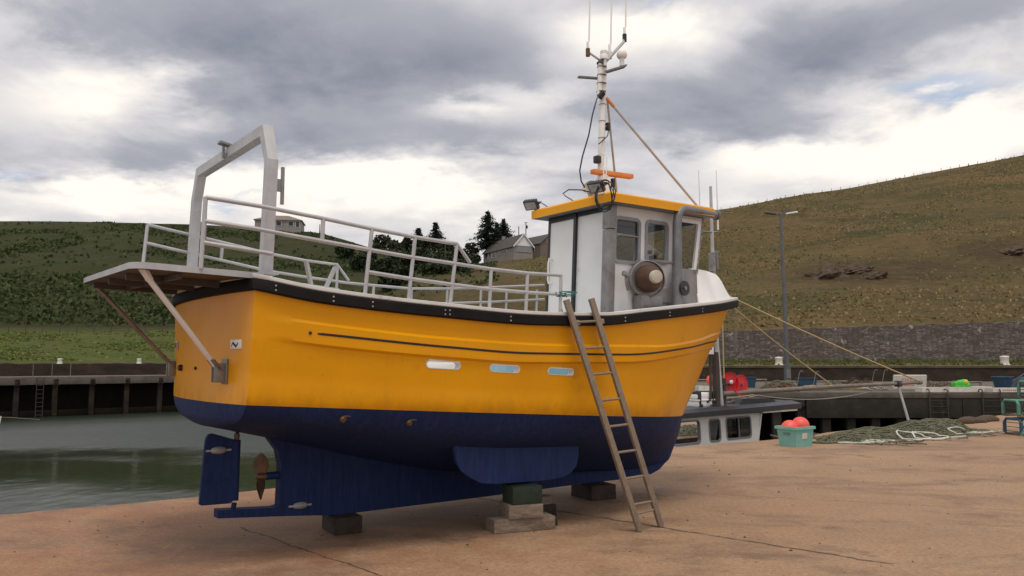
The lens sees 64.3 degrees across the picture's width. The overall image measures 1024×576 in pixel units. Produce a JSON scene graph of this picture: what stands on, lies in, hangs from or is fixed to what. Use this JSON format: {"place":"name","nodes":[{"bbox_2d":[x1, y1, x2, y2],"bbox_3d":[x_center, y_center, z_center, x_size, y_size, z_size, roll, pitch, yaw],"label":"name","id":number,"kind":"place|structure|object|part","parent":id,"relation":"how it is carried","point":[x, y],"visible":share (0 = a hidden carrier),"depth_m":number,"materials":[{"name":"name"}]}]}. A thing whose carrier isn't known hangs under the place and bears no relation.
{"place":"outdoors","nodes":[
{"label":"outdoors","id":0,"kind":"place"},
{"bbox_2d":[0,299,431,360],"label":"field grass","id":1,"kind":"structure","parent":0,"point":[8,353],"depth_m":79.29,"materials":[{"name":"green plant"}]},
{"bbox_2d":[0,412,770,514],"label":"water","id":2,"kind":"structure","parent":0,"point":[47,463],"depth_m":33.29,"materials":[{"name":"green liquid"}]},
{"bbox_2d":[0,416,39,422],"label":"boat","id":3,"kind":"object","parent":2,"relation":"on","point":[14,417],"visible":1,"depth_m":48.81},
{"bbox_2d":[0,364,178,417],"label":"timber pier","id":4,"kind":"structure","parent":2,"relation":"in","point":[34,396],"depth_m":60.46,"materials":[{"name":"wood"}]},
{"bbox_2d":[674,170,922,447],"bbox_3d":[5.815,1.821,19.158,11.579,8.750,2.770,4,-7,-40],"label":"cabin boat","id":5,"kind":"object","parent":2,"relation":"on","point":[716,413],"visible":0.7,"depth_m":17.92,"materials":[{"name":"metal"}]},
{"bbox_3d":[3.567,2.954,16.624,0.884,0.489,0.063,4,-7,-40],"label":"window frame","id":6,"kind":"part","parent":5,"relation":"part of","materials":[{"name":"metal"}]},
{"bbox_3d":[4.283,3.008,17.226,0.414,0.489,0.063,4,-7,-40],"label":"window frame","id":7,"kind":"part","parent":5,"relation":"part of","materials":[{"name":"metal"}]},
{"bbox_3d":[4.945,3.047,17.779,0.944,0.489,0.063,4,-7,-40],"label":"window frame","id":8,"kind":"part","parent":5,"relation":"part of","materials":[{"name":"metal"}]},
{"bbox_2d":[693,369,1023,439],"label":"concrete pier","id":9,"kind":"structure","parent":2,"relation":"in","point":[879,408],"depth_m":40.68,"materials":[{"name":"grey concrete"}]},
{"bbox_2d":[695,386,708,390],"bbox_3d":[10.350,5.300,43.101,1.150,0.240,0.700,0,-5,-5],"label":"fish box","id":10,"kind":"object","parent":9,"relation":"on","point":[701,388],"visible":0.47,"depth_m":42.73,"materials":[{"name":"white plastic"}]},
{"bbox_2d":[698,379,766,383],"bbox_3d":[13.000,5.718,49.137,4.802,0.472,0.110,0,-5,-1],"label":"pipe","id":11,"kind":"object","parent":9,"relation":"on","point":[765,380],"visible":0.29,"depth_m":49.15,"materials":[{"name":"metal"}]},
{"bbox_2d":[746,377,756,387],"bbox_3d":[13.600,5.516,47.699,1.210,0.620,0.860,1,-5,-8],"label":"plastic tub","id":12,"kind":"object","parent":9,"relation":"on","point":[751,381],"visible":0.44,"depth_m":47.37,"materials":[{"name":"blue plastic"}]},
{"bbox_2d":[759,380,797,388],"bbox_3d":[14.898,5.374,45.344,2.204,0.528,1.683,0,-5,0],"label":"net heap","id":13,"kind":"object","parent":9,"relation":"on","point":[775,382],"visible":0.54,"depth_m":45.04,"materials":[{"name":"green fabric"}]},
{"bbox_2d":[764,207,797,380],"bbox_3d":[16.030,0.520,48.204,1.954,10.662,0.575,0,-5,0],"label":"lamp post","id":14,"kind":"object","parent":9,"relation":"on","point":[787,371],"visible":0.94,"depth_m":48.05,"materials":[{"name":"metal"}]},
{"bbox_2d":[786,370,790,377],"bbox_3d":[16.150,5.010,47.533,0.240,0.500,0.030,0,-5,0],"label":"access door","id":15,"kind":"structure","parent":14,"relation":"in","point":[788,372],"depth_m":47.51,"materials":[{"name":"grey metal"}]},
{"bbox_2d":[767,382,799,391],"bbox_3d":[13.700,5.031,41.322,1.800,0.502,1.028,0,-5,0],"label":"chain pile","id":16,"kind":"object","parent":9,"relation":"on","point":[783,384],"visible":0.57,"depth_m":41.20,"materials":[{"name":"metal"}]},
{"bbox_2d":[795,378,817,386],"bbox_3d":[16.350,5.296,45.209,1.010,0.620,0.810,-1,-5,6],"label":"plastic tub","id":17,"kind":"object","parent":9,"relation":"on","point":[805,381],"visible":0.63,"depth_m":44.87,"materials":[{"name":"blue plastic"}]},
{"bbox_2d":[772,380,847,382],"bbox_3d":[17.800,5.544,46.944,5.601,0.432,0.110,0,-5,-1],"label":"pipe","id":18,"kind":"object","parent":9,"relation":"on","point":[818,381],"visible":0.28,"depth_m":46.91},
{"bbox_2d":[805,385,826,390],"bbox_3d":[15.600,5.203,42.307,1.600,0.334,1.003,0,-5,0],"label":"rope heap","id":19,"kind":"object","parent":9,"relation":"on","point":[816,390],"visible":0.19,"depth_m":41.94,"materials":[{"name":"beige fabric"}]},
{"bbox_2d":[824,380,849,389],"bbox_3d":[17.379,5.239,43.902,1.642,0.542,1.214,0,-5,0],"label":"net heap","id":20,"kind":"object","parent":9,"relation":"on","point":[833,382],"visible":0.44,"depth_m":43.67,"materials":[{"name":"fabric"}]},
{"bbox_2d":[841,377,872,383],"bbox_3d":[19.600,5.389,46.205,2.400,0.650,1.400,0,-5,0],"label":"gear pile","id":21,"kind":"object","parent":9,"relation":"on","point":[853,380],"visible":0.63,"depth_m":46.00,"materials":[{"name":"brown fabric"}]},
{"bbox_2d":[853,386,891,390],"bbox_3d":[18.900,5.241,42.704,2.000,0.327,1.000,0,-5,0],"label":"rope heap","id":22,"kind":"object","parent":9,"relation":"on","point":[871,388],"visible":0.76,"depth_m":42.42,"materials":[{"name":"grey fabric"}]},
{"bbox_2d":[893,375,926,388],"bbox_3d":[21.098,4.976,43.195,1.750,0.720,0.147,0,5,-2],"label":"fish box","id":23,"kind":"object","parent":9,"relation":"on","point":[902,378],"visible":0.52,"depth_m":43.13,"materials":[{"name":"white plastic"}]},
{"bbox_2d":[915,387,946,391],"bbox_3d":[21.200,5.143,41.207,1.300,0.220,0.700,0,-5,-4],"label":"fish box","id":24,"kind":"object","parent":9,"relation":"on","point":[931,389],"visible":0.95,"depth_m":40.88,"materials":[{"name":"white plastic"}]},
{"bbox_2d":[926,380,940,386],"bbox_3d":[22.610,5.267,44.107,1.421,0.524,1.000,0,-5,0],"label":"gear pile","id":25,"kind":"object","parent":9,"relation":"on","point":[930,383],"visible":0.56,"depth_m":43.91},
{"bbox_2d":[936,380,972,386],"bbox_3d":[24.400,5.373,45.285,2.800,0.519,1.436,0,-5,0],"label":"net heap","id":26,"kind":"object","parent":9,"relation":"on","point":[942,384],"visible":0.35,"depth_m":44.95,"materials":[{"name":"fabric"}]},
{"bbox_2d":[945,387,976,391],"bbox_3d":[22.750,5.150,41.407,1.350,0.240,0.700,0,-5,3],"label":"fish box","id":27,"kind":"object","parent":9,"relation":"on","point":[961,389],"visible":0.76,"depth_m":41.06,"materials":[{"name":"white plastic"}]},
{"bbox_2d":[951,379,970,386],"bbox_3d":[22.915,4.912,41.467,0.953,0.547,0.646,1,-5,-10],"label":"plastic sack","id":28,"kind":"object","parent":27,"relation":"in","point":[962,383],"visible":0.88,"depth_m":41.26,"materials":[{"name":"green plastic"}]},
{"bbox_2d":[947,381,981,386],"bbox_3d":[24.650,5.304,44.355,1.904,0.452,0.110,0,-5,-3],"label":"pipe","id":29,"kind":"object","parent":9,"relation":"on","point":[949,383],"visible":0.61,"depth_m":44.36,"materials":[{"name":"grey metal"}]},
{"bbox_2d":[971,386,991,391],"bbox_3d":[23.900,5.189,41.906,1.200,0.250,0.700,0,-5,-2],"label":"fish box","id":30,"kind":"object","parent":9,"relation":"on","point":[981,387],"visible":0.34,"depth_m":41.57,"materials":[{"name":"white plastic"}]},
{"bbox_2d":[991,376,1013,387],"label":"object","id":31,"kind":"object","parent":9,"relation":"on","point":[1002,381],"visible":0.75,"depth_m":42.99,"materials":[{"name":"blue plastic"}]},
{"bbox_2d":[985,388,1023,391],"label":"fish box","id":32,"kind":"object","parent":9,"relation":"on","point":[1001,389],"visible":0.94,"depth_m":40.70,"materials":[{"name":"white plastic"}]},
{"bbox_2d":[1011,377,1023,387],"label":"tarpaulin","id":33,"kind":"object","parent":9,"relation":"on","point":[1014,384],"visible":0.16,"depth_m":44.03,"materials":[{"name":"grey fabric"}]},
{"bbox_2d":[699,365,1023,380],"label":"harbour wall","id":34,"kind":"structure","parent":2,"relation":"in","point":[931,372],"depth_m":61.67,"materials":[{"name":"grey concrete"}]},
{"bbox_2d":[0,413,1023,575],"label":"quay","id":35,"kind":"structure","parent":0,"point":[864,519],"depth_m":7.67,"materials":[{"name":"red concrete"}]},
{"bbox_2d":[322,513,361,535],"bbox_3d":[-1.606,2.208,7.682,0.264,0.155,0.402,3,-6,-30],"label":"timber block","id":36,"kind":"object","parent":35,"relation":"on","point":[343,524],"depth_m":7.53,"materials":[{"name":"wood"}]},
{"bbox_2d":[84,0,738,518],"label":"fishing boat","id":37,"kind":"object","parent":36,"relation":"on","point":[344,400],"visible":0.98,"depth_m":7.38,"materials":[{"name":"yellow paint"}]},
{"bbox_2d":[14,455,1023,572],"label":"grit","id":38,"kind":"object","parent":35,"relation":"on","point":[618,501],"visible":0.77,"depth_m":8.09,"materials":[{"name":"stone"}]},
{"bbox_2d":[485,512,554,533],"bbox_3d":[0.081,2.228,7.731,0.623,0.125,0.245,2,-5,-22],"label":"timber block","id":39,"kind":"object","parent":35,"relation":"on","point":[498,524],"depth_m":7.62,"materials":[{"name":"brown wood"}]},
{"bbox_2d":[499,501,542,519],"bbox_3d":[0.084,2.102,7.745,0.346,0.125,0.304,2,-5,-20],"label":"timber block","id":40,"kind":"object","parent":39,"relation":"on","point":[511,512],"depth_m":7.62,"materials":[{"name":"beige wood"}]},
{"bbox_2d":[502,482,541,504],"bbox_3d":[0.096,1.958,7.767,0.304,0.165,0.276,2,-5,-22],"label":"timber block","id":41,"kind":"object","parent":40,"relation":"on","point":[521,493],"depth_m":7.66,"materials":[{"name":"green wood"}]},
{"bbox_2d":[543,503,555,516],"bbox_3d":[0.302,2.280,8.357,0.243,0.130,0.186,3,-6,-30],"label":"wood offcut","id":42,"kind":"object","parent":35,"relation":"on","point":[550,509],"visible":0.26,"depth_m":8.31,"materials":[{"name":"brown wood"}]},
{"bbox_2d":[542,494,552,504],"bbox_3d":[0.303,2.176,8.366,0.204,0.080,0.126,4,-6,-35],"label":"wood offcut","id":43,"kind":"object","parent":42,"relation":"on","point":[547,499],"visible":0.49,"depth_m":8.34,"materials":[{"name":"brown wood"}]},
{"bbox_2d":[571,482,615,500],"bbox_3d":[0.952,2.368,9.547,0.343,0.165,0.443,3,-6,-28],"label":"timber block","id":44,"kind":"object","parent":35,"relation":"on","point":[595,491],"depth_m":9.39,"materials":[{"name":"brown wood"}]},
{"bbox_2d":[563,298,663,531],"bbox_3d":[0.958,1.190,7.737,1.078,2.194,0.239,2,-5,-18],"label":"wooden ladder","id":45,"kind":"object","parent":35,"relation":"on","point":[590,374],"visible":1,"depth_m":7.67,"materials":[{"name":"brown wood"}]},
{"bbox_2d":[775,425,815,447],"bbox_3d":[5.300,2.769,15.235,0.556,0.370,0.486,3,-6,-32],"label":"plastic crate","id":46,"kind":"object","parent":35,"relation":"on","point":[795,437],"visible":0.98,"depth_m":15.08,"materials":[{"name":"teal plastic"}]},
{"bbox_2d":[781,420,797,426],"bbox_3d":[5.200,2.639,15.247,0.327,0.330,0.327,4,-6,-37],"label":"buoy","id":47,"kind":"object","parent":46,"relation":"in","point":[788,423],"visible":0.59,"depth_m":15.16,"materials":[{"name":"red plastic"}]},
{"bbox_2d":[793,417,809,426],"bbox_3d":[5.430,2.592,15.331,0.327,0.330,0.327,4,-6,-37],"label":"buoy","id":48,"kind":"object","parent":46,"relation":"in","point":[801,422],"visible":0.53,"depth_m":15.21,"materials":[{"name":"red plastic"}]},
{"bbox_2d":[770,434,846,443],"bbox_3d":[5.716,3.025,16.282,0.693,0.038,1.712,4,-6,-38],"label":"rope","id":49,"kind":"object","parent":35,"relation":"on","point":[817,442],"visible":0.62,"depth_m":15.66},
{"bbox_2d":[837,439,911,443],"bbox_3d":[7.067,2.985,15.868,1.678,0.049,0.294,2,-5,-18],"label":"rope","id":50,"kind":"object","parent":35,"relation":"on","point":[864,441],"visible":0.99,"depth_m":15.70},
{"bbox_2d":[813,418,997,445],"bbox_3d":[8.214,3.015,17.492,5.784,0.316,2.904,4,-6,-36],"label":"fishing net","id":51,"kind":"object","parent":35,"relation":"on","point":[940,426],"visible":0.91,"depth_m":16.79,"materials":[{"name":"green fabric"}]},
{"bbox_2d":[896,430,965,440],"bbox_3d":[8.592,2.991,16.683,1.782,0.180,0.622,3,-6,-29],"label":"rope","id":52,"kind":"object","parent":51,"relation":"on","point":[930,438],"visible":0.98,"depth_m":16.60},
{"bbox_2d":[948,426,1001,433],"bbox_3d":[10.227,3.116,17.882,1.736,0.145,0.360,2,-5,-18],"label":"rope","id":53,"kind":"object","parent":35,"relation":"on","point":[983,432],"visible":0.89,"depth_m":17.83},
{"bbox_2d":[957,415,999,423],"bbox_3d":[12.057,3.445,21.113,1.913,0.260,0.544,4,-6,-36],"label":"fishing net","id":54,"kind":"object","parent":35,"relation":"on","point":[979,419],"visible":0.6,"depth_m":20.82,"materials":[{"name":"brown fabric"}]},
{"bbox_2d":[1003,417,1023,435],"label":"creel","id":55,"kind":"object","parent":35,"relation":"on","point":[1020,427],"visible":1,"depth_m":17.52,"materials":[{"name":"plastic"}]},
{"bbox_2d":[1001,399,1023,416],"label":"creel","id":56,"kind":"object","parent":55,"relation":"on","point":[1019,405],"visible":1,"depth_m":17.51,"materials":[{"name":"plastic"}]},
{"bbox_2d":[1017,380,1023,396],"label":"creel","id":57,"kind":"object","parent":56,"relation":"on","point":[1019,389],"visible":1,"depth_m":17.91,"materials":[{"name":"plastic"}]},
{"bbox_2d":[0,155,1023,363],"bbox_3d":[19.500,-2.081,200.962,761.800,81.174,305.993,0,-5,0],"label":"hillside","id":58,"kind":"structure","parent":0,"point":[993,259],"depth_m":110.21,"materials":[{"name":"green plant"}]},
{"bbox_2d":[0,321,162,333],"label":"field fence","id":59,"kind":"object","parent":58,"relation":"on","point":[77,326],"visible":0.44,"depth_m":91.84,"materials":[{"name":"brown wood"}]},
{"bbox_2d":[0,362,165,375],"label":"retaining wall","id":60,"kind":"structure","parent":58,"relation":"on","point":[45,369],"depth_m":63.49,"materials":[{"name":"grey concrete"}]},
{"bbox_2d":[0,221,499,325],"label":"hill scrub","id":61,"kind":"object","parent":58,"relation":"on","point":[28,301],"visible":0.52,"depth_m":115.77,"materials":[{"name":"green plant"}]},
{"bbox_2d":[253,216,305,232],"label":"hilltop bungalow","id":62,"kind":"object","parent":58,"relation":"on","point":[289,224],"visible":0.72,"depth_m":221.81,"materials":[{"name":"white paint"}]},
{"bbox_2d":[288,221,293,225],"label":"window","id":63,"kind":"structure","parent":62,"relation":"in","point":[290,223],"depth_m":221.84,"materials":[{"name":"grey glass"}]},
{"bbox_2d":[334,246,355,259],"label":"broadleaf tree","id":64,"kind":"object","parent":58,"relation":"on","point":[343,253],"visible":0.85,"depth_m":164.87,"materials":[{"name":"green plant"}]},
{"bbox_2d":[349,251,377,270],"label":"broadleaf tree","id":65,"kind":"object","parent":58,"relation":"on","point":[358,261],"visible":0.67,"depth_m":149.74,"materials":[{"name":"green plant"}]},
{"bbox_2d":[372,234,390,248],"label":"broadleaf tree","id":66,"kind":"object","parent":58,"relation":"on","point":[381,241],"visible":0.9,"depth_m":206.42,"materials":[{"name":"green plant"}]},
{"bbox_2d":[364,259,399,274],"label":"broadleaf tree","id":67,"kind":"object","parent":58,"relation":"on","point":[383,265],"visible":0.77,"depth_m":137.15,"materials":[{"name":"green plant"}]},
{"bbox_2d":[377,274,407,292],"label":"broadleaf tree","id":68,"kind":"object","parent":58,"relation":"on","point":[382,280],"visible":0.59,"depth_m":114.90,"materials":[{"name":"green plant"}]},
{"bbox_2d":[386,239,405,250],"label":"broadleaf tree","id":69,"kind":"object","parent":58,"relation":"on","point":[393,244],"visible":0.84,"depth_m":200.88,"materials":[{"name":"green plant"}]},
{"bbox_2d":[384,251,410,265],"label":"broadleaf tree","id":70,"kind":"object","parent":58,"relation":"on","point":[404,261],"visible":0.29,"depth_m":150.22,"materials":[{"name":"green plant"}]},
{"bbox_2d":[390,263,418,275],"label":"broadleaf tree","id":71,"kind":"object","parent":58,"relation":"on","point":[402,269],"visible":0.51,"depth_m":125.13,"materials":[{"name":"green plant"}]},
{"bbox_2d":[399,237,412,251],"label":"broadleaf tree","id":72,"kind":"object","parent":58,"relation":"on","point":[406,242],"visible":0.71,"depth_m":204.56,"materials":[{"name":"green plant"}]},
{"bbox_2d":[411,228,424,246],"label":"conifer","id":73,"kind":"object","parent":58,"relation":"on","point":[418,232],"visible":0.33,"depth_m":207.72,"materials":[{"name":"green plant"}]},
{"bbox_2d":[407,246,433,264],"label":"broadleaf tree","id":74,"kind":"object","parent":58,"relation":"on","point":[420,252],"visible":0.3,"depth_m":151.30,"materials":[{"name":"green plant"}]},
{"bbox_2d":[416,237,437,253],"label":"broadleaf tree","id":75,"kind":"object","parent":58,"relation":"on","point":[427,244],"visible":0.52,"depth_m":203.67,"materials":[{"name":"green plant"}]},
{"bbox_2d":[413,263,451,274],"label":"broadleaf tree","id":76,"kind":"object","parent":58,"relation":"on","point":[431,268],"visible":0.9,"depth_m":121.39,"materials":[{"name":"green plant"}]},
{"bbox_2d":[426,222,445,247],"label":"conifer","id":77,"kind":"object","parent":58,"relation":"on","point":[435,234],"visible":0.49,"depth_m":207.66,"materials":[{"name":"green plant"}]},
{"bbox_2d":[424,251,457,263],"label":"broadleaf tree","id":78,"kind":"object","parent":58,"relation":"on","point":[440,255],"visible":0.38,"depth_m":146.49,"materials":[{"name":"green plant"}]},
{"bbox_2d":[434,243,454,255],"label":"broadleaf tree","id":79,"kind":"object","parent":58,"relation":"on","point":[438,248],"visible":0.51,"depth_m":203.12,"materials":[{"name":"green plant"}]},
{"bbox_2d":[447,259,473,272],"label":"broadleaf tree","id":80,"kind":"object","parent":58,"relation":"on","point":[462,269],"visible":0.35,"depth_m":137.50,"materials":[{"name":"green plant"}]},
{"bbox_2d":[457,248,467,258],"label":"broadleaf tree","id":81,"kind":"object","parent":58,"relation":"on","point":[460,255],"visible":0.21,"depth_m":206.96,"materials":[{"name":"green plant"}]},
{"bbox_2d":[460,253,479,263],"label":"broadleaf tree","id":82,"kind":"object","parent":58,"relation":"on","point":[473,257],"visible":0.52,"depth_m":190.46,"materials":[{"name":"green plant"}]},
{"bbox_2d":[465,242,480,261],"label":"broadleaf tree","id":83,"kind":"object","parent":58,"relation":"on","point":[473,249],"visible":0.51,"depth_m":215.23,"materials":[{"name":"green plant"}]},
{"bbox_2d":[467,210,505,252],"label":"conifer","id":84,"kind":"object","parent":58,"relation":"on","point":[488,225],"visible":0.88,"depth_m":214.91,"materials":[{"name":"green plant"}]},
{"bbox_2d":[496,218,514,238],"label":"conifer","id":85,"kind":"object","parent":58,"relation":"on","point":[503,228],"visible":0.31,"depth_m":217.52,"materials":[{"name":"green plant"}]},
{"bbox_2d":[482,233,534,262],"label":"gabled house","id":86,"kind":"structure","parent":58,"relation":"on","point":[519,247],"depth_m":201.67,"materials":[{"name":"stone"}]},
{"bbox_2d":[528,234,547,257],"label":"brown house","id":87,"kind":"structure","parent":58,"relation":"on","point":[540,245],"depth_m":210.54,"materials":[{"name":"stone"}]},
{"bbox_2d":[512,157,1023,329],"bbox_3d":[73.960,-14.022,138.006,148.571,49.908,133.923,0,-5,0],"label":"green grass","id":88,"kind":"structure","parent":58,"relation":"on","point":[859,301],"depth_m":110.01,"materials":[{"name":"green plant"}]},
{"bbox_2d":[803,263,848,279],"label":"rock outcrop","id":89,"kind":"object","parent":58,"relation":"on","point":[827,271],"visible":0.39,"depth_m":92.43,"materials":[{"name":"stone"}]},
{"bbox_2d":[841,263,873,274],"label":"rock outcrop","id":90,"kind":"object","parent":58,"relation":"on","point":[855,268],"visible":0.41,"depth_m":94.17,"materials":[{"name":"brown stone"}]},
{"bbox_2d":[728,157,1006,207],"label":"ridge fence","id":91,"kind":"object","parent":58,"relation":"on","point":[866,182],"visible":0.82,"depth_m":177.10,"materials":[{"name":"brown wood"}]},
{"bbox_2d":[860,271,887,279],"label":"rock outcrop","id":92,"kind":"object","parent":58,"relation":"on","point":[875,275],"visible":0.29,"depth_m":89.40,"materials":[{"name":"stone"}]},
{"bbox_2d":[999,245,1023,255],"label":"rock outcrop","id":93,"kind":"object","parent":58,"relation":"on","point":[1016,250],"visible":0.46,"depth_m":96.35,"materials":[{"name":"stone"}]},
{"bbox_2d":[0,0,1023,262],"label":"sky","id":94,"kind":"structure","parent":0,"point":[404,116],"materials":[{"name":"grey"}]},
{"bbox_2d":[704,358,1023,364],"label":"grass verge","id":95,"kind":"object","parent":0,"point":[858,364],"depth_m":63.30,"materials":[{"name":"green plant"}]},
{"bbox_2d":[774,357,783,364],"bbox_3d":[20.700,5.657,63.147,0.687,0.644,0.687,0,-5,0],"label":"bollard","id":96,"kind":"object","parent":95,"relation":"on","point":[778,360],"visible":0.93,"depth_m":62.93,"materials":[{"name":"white metal"}]},
{"bbox_2d":[707,321,1023,361],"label":"stone wall","id":97,"kind":"structure","parent":95,"relation":"on","point":[982,341],"depth_m":67.93,"materials":[{"name":"grey stone"}]},
{"bbox_2d":[1000,356,1010,364],"bbox_3d":[38.200,5.615,63.151,0.777,0.728,0.777,0,-5,0],"label":"bollard","id":98,"kind":"object","parent":95,"relation":"on","point":[1004,360],"visible":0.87,"depth_m":62.89,"materials":[{"name":"white metal"}]}
]}

